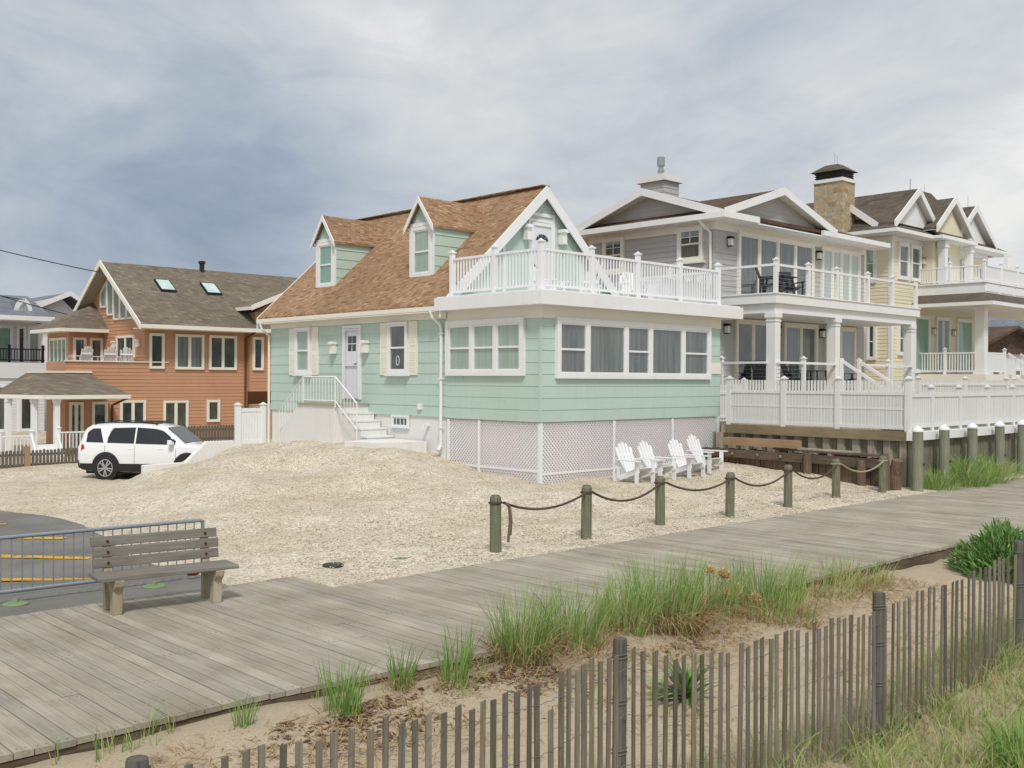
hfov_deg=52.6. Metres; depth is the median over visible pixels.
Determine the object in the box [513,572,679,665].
beach grass
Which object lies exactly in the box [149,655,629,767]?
snow fence
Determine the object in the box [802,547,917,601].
beach grass
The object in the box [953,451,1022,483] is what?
beach grass
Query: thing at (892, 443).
bulkhead
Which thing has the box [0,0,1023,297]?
sky
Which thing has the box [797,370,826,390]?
patio table
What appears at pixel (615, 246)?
window
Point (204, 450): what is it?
retaining wall
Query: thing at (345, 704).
beach grass
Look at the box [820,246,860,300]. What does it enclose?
sliding door
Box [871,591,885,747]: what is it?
fence post
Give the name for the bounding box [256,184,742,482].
beach house
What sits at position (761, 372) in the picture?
patio chair
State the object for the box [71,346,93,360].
adirondack chair
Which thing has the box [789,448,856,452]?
loose board
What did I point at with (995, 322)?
sky
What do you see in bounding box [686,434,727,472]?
adirondack chair
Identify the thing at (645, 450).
adirondack chair
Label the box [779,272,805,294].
patio chair
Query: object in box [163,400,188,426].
sliding door
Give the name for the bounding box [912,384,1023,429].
vinyl fence
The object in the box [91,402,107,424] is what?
window
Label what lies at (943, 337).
porch door
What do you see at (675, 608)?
beach grass
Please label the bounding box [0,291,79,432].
beach house
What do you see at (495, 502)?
rope post
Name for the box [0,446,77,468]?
picket fence
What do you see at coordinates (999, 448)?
piling
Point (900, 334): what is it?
window
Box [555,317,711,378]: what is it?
sunroom window
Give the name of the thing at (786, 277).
patio table
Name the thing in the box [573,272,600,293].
adirondack chair
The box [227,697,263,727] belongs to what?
beach grass
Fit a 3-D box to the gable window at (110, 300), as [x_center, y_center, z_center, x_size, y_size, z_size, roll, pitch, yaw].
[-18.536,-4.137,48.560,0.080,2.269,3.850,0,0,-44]
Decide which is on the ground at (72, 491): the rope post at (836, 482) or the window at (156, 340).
the rope post at (836, 482)
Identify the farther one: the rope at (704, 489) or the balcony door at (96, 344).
the balcony door at (96, 344)
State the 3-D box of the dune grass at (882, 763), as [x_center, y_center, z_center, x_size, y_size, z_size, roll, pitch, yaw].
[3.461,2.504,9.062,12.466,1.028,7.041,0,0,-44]
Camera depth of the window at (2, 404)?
54.50 m
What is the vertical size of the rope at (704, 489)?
0.244 m
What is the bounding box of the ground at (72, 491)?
[0,429,1023,767]
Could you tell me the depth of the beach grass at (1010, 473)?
27.78 m
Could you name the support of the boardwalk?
on the boardwalk beam at (928, 558)
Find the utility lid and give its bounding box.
[322,562,343,567]
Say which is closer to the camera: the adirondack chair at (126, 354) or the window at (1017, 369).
the adirondack chair at (126, 354)
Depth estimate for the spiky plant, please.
9.02 m
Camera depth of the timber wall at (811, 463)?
26.71 m
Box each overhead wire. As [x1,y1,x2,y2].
[0,250,99,272]
[0,295,66,314]
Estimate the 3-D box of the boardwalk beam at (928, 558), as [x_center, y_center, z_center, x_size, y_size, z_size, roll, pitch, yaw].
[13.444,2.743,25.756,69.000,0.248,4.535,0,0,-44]
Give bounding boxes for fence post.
[125,754,148,767]
[611,637,627,767]
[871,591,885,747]
[1012,540,1023,658]
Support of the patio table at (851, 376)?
on the beach house at (828, 317)
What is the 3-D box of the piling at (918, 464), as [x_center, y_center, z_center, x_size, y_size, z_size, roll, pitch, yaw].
[9.746,2.030,24.872,0.292,2.047,0.285,0,0,-44]
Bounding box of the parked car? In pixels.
[78,420,202,479]
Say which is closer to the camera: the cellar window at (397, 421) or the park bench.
the park bench
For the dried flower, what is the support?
on the ground at (72, 491)
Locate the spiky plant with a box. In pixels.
[646,652,731,703]
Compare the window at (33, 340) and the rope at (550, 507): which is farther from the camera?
the window at (33, 340)
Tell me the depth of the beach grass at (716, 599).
11.76 m
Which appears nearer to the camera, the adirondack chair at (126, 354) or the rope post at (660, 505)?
the rope post at (660, 505)
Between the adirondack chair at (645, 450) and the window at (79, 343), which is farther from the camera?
the window at (79, 343)
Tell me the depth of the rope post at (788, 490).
21.70 m
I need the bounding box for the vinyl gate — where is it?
[715,378,747,421]
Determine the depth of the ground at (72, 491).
16.93 m
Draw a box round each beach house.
[0,260,297,459]
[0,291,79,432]
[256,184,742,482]
[575,156,920,393]
[806,156,1023,391]
[988,326,1023,374]
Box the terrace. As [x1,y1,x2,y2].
[247,403,907,486]
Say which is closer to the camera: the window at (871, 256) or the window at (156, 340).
the window at (871, 256)
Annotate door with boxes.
[69,402,83,449]
[89,338,102,360]
[116,335,134,360]
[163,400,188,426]
[343,328,358,399]
[534,225,550,288]
[734,319,765,388]
[736,231,814,295]
[782,322,817,388]
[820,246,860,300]
[824,325,856,387]
[935,317,950,373]
[956,318,973,373]
[960,260,963,281]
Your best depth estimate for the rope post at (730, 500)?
20.25 m
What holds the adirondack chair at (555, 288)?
on the beach house at (445, 329)
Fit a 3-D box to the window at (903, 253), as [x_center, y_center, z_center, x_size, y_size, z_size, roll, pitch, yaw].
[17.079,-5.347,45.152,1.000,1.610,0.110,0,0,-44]
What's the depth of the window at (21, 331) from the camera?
56.47 m
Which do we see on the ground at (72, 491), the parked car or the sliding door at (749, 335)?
the parked car
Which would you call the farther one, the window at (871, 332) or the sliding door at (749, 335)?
the window at (871, 332)
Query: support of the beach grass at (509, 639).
on the ground at (72, 491)
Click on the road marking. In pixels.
(28, 556)
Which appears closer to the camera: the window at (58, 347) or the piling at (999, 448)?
the piling at (999, 448)
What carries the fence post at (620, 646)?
on the ground at (72, 491)
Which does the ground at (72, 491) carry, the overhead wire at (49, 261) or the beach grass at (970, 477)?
the beach grass at (970, 477)
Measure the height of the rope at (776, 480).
0.276 m
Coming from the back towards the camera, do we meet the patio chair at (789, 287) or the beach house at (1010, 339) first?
the beach house at (1010, 339)
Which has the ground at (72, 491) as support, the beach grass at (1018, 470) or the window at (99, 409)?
the beach grass at (1018, 470)
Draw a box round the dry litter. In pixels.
[95,573,1023,767]
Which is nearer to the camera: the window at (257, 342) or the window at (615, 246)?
the window at (615, 246)
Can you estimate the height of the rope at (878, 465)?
0.270 m
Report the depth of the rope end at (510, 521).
16.07 m
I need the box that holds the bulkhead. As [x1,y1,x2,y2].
[711,422,1017,487]
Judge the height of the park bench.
0.811 m
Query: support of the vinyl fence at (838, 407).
on the bulkhead
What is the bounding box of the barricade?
[0,518,204,607]
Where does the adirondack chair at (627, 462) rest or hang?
on the ground at (72, 491)
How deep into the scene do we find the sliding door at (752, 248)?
34.77 m
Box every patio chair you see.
[750,360,782,389]
[755,268,782,292]
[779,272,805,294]
[780,364,809,390]
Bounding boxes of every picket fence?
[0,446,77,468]
[185,425,233,441]
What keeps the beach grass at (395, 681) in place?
on the ground at (72, 491)
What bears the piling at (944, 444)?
on the ground at (72, 491)
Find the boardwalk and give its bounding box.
[0,477,1023,762]
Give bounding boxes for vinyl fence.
[233,402,267,446]
[725,376,913,431]
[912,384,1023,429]
[914,376,1023,393]
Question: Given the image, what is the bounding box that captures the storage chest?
[646,278,703,302]
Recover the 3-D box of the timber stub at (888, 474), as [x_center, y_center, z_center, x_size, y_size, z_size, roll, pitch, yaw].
[9.016,2.267,25.003,0.241,1.167,0.240,0,0,-44]
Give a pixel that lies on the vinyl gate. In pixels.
(722, 416)
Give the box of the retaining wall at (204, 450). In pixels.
[141,440,233,473]
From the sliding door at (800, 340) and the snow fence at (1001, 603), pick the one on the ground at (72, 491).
the snow fence at (1001, 603)
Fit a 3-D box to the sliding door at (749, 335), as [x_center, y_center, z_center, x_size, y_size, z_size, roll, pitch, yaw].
[7.938,-0.981,34.139,2.020,2.270,0.110,0,0,-44]
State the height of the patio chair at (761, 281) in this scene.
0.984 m
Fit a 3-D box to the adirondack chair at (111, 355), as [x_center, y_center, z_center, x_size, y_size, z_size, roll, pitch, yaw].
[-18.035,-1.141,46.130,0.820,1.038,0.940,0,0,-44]
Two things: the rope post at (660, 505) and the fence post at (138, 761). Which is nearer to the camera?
the fence post at (138, 761)
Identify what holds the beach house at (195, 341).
on the ground at (72, 491)
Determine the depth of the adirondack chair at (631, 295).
29.56 m
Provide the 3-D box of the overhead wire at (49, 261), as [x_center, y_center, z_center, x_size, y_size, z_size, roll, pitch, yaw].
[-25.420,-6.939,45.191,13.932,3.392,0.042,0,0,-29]
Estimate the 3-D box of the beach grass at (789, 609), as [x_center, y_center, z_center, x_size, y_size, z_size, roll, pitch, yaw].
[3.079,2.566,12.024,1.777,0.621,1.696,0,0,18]
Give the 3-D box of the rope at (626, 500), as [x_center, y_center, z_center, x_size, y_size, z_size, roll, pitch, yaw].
[2.023,1.913,18.073,1.836,0.275,0.040,0,0,-44]
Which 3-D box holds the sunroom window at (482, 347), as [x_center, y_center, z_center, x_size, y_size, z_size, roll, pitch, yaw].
[-0.711,-0.924,26.277,0.110,1.430,2.950,0,0,-44]
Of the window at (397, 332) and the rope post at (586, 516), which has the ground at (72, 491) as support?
the rope post at (586, 516)
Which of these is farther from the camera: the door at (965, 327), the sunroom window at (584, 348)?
the door at (965, 327)
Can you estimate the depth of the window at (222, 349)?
48.98 m
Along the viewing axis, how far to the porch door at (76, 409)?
44.28 m
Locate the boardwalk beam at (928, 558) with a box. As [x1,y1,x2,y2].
[0,530,1023,767]
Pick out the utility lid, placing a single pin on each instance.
(332, 564)
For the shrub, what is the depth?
14.93 m
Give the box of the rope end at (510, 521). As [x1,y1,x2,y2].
[505,501,512,541]
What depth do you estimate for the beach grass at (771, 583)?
12.59 m
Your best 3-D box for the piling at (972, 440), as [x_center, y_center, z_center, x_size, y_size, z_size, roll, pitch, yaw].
[12.018,2.033,27.036,0.296,2.048,0.285,0,0,-44]
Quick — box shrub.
[942,516,1023,584]
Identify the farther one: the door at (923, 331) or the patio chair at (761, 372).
the door at (923, 331)
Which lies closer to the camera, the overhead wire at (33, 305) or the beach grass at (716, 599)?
the beach grass at (716, 599)
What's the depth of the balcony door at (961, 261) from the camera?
49.24 m
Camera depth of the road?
14.76 m
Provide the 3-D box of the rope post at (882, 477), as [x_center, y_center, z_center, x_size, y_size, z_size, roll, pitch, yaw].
[8.833,2.245,24.659,0.222,1.071,0.222,0,0,-44]
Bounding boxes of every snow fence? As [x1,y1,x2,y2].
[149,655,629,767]
[626,611,878,767]
[884,555,1017,744]
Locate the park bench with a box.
[89,527,238,615]
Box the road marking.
[0,523,91,580]
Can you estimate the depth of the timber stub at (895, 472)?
24.88 m
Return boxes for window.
[0,325,12,361]
[0,385,5,431]
[16,326,26,362]
[18,399,30,431]
[27,326,40,362]
[49,337,67,360]
[73,337,86,359]
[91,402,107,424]
[100,279,132,319]
[120,400,145,421]
[149,333,164,368]
[175,334,203,369]
[206,400,219,421]
[209,335,236,369]
[252,337,263,369]
[292,327,312,375]
[384,321,409,375]
[391,415,409,428]
[445,317,525,375]
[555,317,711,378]
[602,236,624,275]
[674,225,704,264]
[866,250,876,282]
[866,326,876,359]
[897,242,909,280]
[897,326,902,355]
[910,244,921,281]
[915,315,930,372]
[978,266,982,280]
[1013,368,1022,374]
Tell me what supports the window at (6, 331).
in the beach house at (23, 350)
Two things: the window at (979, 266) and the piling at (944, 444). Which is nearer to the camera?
the piling at (944, 444)
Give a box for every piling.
[911,426,924,491]
[938,424,950,485]
[967,423,977,467]
[994,421,1005,474]
[1017,420,1023,470]
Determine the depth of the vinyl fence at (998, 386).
36.93 m
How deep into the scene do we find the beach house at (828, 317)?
34.49 m
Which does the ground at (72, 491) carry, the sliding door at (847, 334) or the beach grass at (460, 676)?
the beach grass at (460, 676)
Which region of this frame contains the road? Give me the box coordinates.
[0,511,227,616]
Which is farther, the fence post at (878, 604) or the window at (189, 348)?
the window at (189, 348)
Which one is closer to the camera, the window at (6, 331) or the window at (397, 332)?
the window at (397, 332)
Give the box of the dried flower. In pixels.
[705,565,761,609]
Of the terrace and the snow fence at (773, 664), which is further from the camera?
the terrace
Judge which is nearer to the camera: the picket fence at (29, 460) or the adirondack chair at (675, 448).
the adirondack chair at (675, 448)
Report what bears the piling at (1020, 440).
on the ground at (72, 491)
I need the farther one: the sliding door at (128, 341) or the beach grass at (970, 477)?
the sliding door at (128, 341)
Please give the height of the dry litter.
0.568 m
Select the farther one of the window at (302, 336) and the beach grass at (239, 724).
the window at (302, 336)
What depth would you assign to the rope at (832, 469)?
22.43 m
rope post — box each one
[488,495,502,552]
[580,485,592,539]
[654,476,665,524]
[725,472,735,517]
[783,464,792,507]
[831,458,840,497]
[878,456,887,492]
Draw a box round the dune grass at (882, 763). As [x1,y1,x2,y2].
[44,591,1023,767]
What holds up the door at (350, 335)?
in the beach house at (445, 329)
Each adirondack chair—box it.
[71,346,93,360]
[94,347,117,360]
[118,347,134,360]
[531,267,569,289]
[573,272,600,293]
[613,442,659,483]
[619,272,647,297]
[637,441,680,479]
[665,439,709,478]
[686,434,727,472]
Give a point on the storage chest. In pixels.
(652, 297)
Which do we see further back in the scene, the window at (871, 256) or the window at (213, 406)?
the window at (213, 406)
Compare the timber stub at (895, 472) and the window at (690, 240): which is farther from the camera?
the window at (690, 240)
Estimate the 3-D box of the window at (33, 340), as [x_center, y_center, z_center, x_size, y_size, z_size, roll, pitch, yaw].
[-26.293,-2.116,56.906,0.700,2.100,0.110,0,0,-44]
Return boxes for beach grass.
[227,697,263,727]
[277,655,391,728]
[354,636,446,695]
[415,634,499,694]
[439,573,606,678]
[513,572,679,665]
[576,560,698,644]
[583,543,769,655]
[641,552,790,635]
[712,549,841,612]
[721,576,836,633]
[767,553,881,601]
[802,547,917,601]
[923,466,977,490]
[936,452,1006,487]
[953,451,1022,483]
[957,706,1023,767]
[978,457,1023,480]
[1006,462,1023,475]
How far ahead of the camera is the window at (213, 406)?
48.69 m
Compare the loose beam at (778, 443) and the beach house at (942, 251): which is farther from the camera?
the beach house at (942, 251)
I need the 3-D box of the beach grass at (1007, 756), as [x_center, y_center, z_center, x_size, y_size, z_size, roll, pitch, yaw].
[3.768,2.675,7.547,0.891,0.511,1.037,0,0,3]
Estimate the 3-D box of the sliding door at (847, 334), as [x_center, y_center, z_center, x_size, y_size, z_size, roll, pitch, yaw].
[12.073,-0.975,38.077,2.200,2.270,0.110,0,0,-44]
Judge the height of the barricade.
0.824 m
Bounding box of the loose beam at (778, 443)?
[722,437,801,448]
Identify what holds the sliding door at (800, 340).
in the beach house at (828, 317)
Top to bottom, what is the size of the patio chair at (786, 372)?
0.984 m
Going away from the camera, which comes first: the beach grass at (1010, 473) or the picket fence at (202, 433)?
the beach grass at (1010, 473)
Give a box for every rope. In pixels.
[502,492,586,509]
[593,483,660,501]
[666,478,730,490]
[736,470,789,486]
[793,464,837,478]
[841,460,883,472]
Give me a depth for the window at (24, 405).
55.27 m
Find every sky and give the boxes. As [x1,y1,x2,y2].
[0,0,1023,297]
[988,317,1023,327]
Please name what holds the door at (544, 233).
in the beach house at (445, 329)
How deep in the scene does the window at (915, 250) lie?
45.97 m
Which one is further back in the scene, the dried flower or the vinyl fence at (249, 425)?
the vinyl fence at (249, 425)
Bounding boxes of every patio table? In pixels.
[764,275,797,293]
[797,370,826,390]
[844,373,856,380]
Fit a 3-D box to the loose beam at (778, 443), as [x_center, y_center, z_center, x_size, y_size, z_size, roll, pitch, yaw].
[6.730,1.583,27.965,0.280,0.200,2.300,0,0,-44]
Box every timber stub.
[881,454,889,490]
[890,458,902,490]
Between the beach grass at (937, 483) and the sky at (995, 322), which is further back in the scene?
the sky at (995, 322)
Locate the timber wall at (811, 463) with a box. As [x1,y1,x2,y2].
[703,447,880,485]
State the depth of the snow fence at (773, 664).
7.50 m
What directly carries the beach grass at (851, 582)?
on the ground at (72, 491)
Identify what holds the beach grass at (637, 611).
on the ground at (72, 491)
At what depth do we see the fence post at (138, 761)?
4.71 m
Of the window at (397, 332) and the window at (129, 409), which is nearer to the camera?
the window at (397, 332)
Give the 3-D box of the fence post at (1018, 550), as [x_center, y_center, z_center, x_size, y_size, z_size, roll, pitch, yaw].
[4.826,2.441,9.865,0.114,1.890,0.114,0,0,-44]

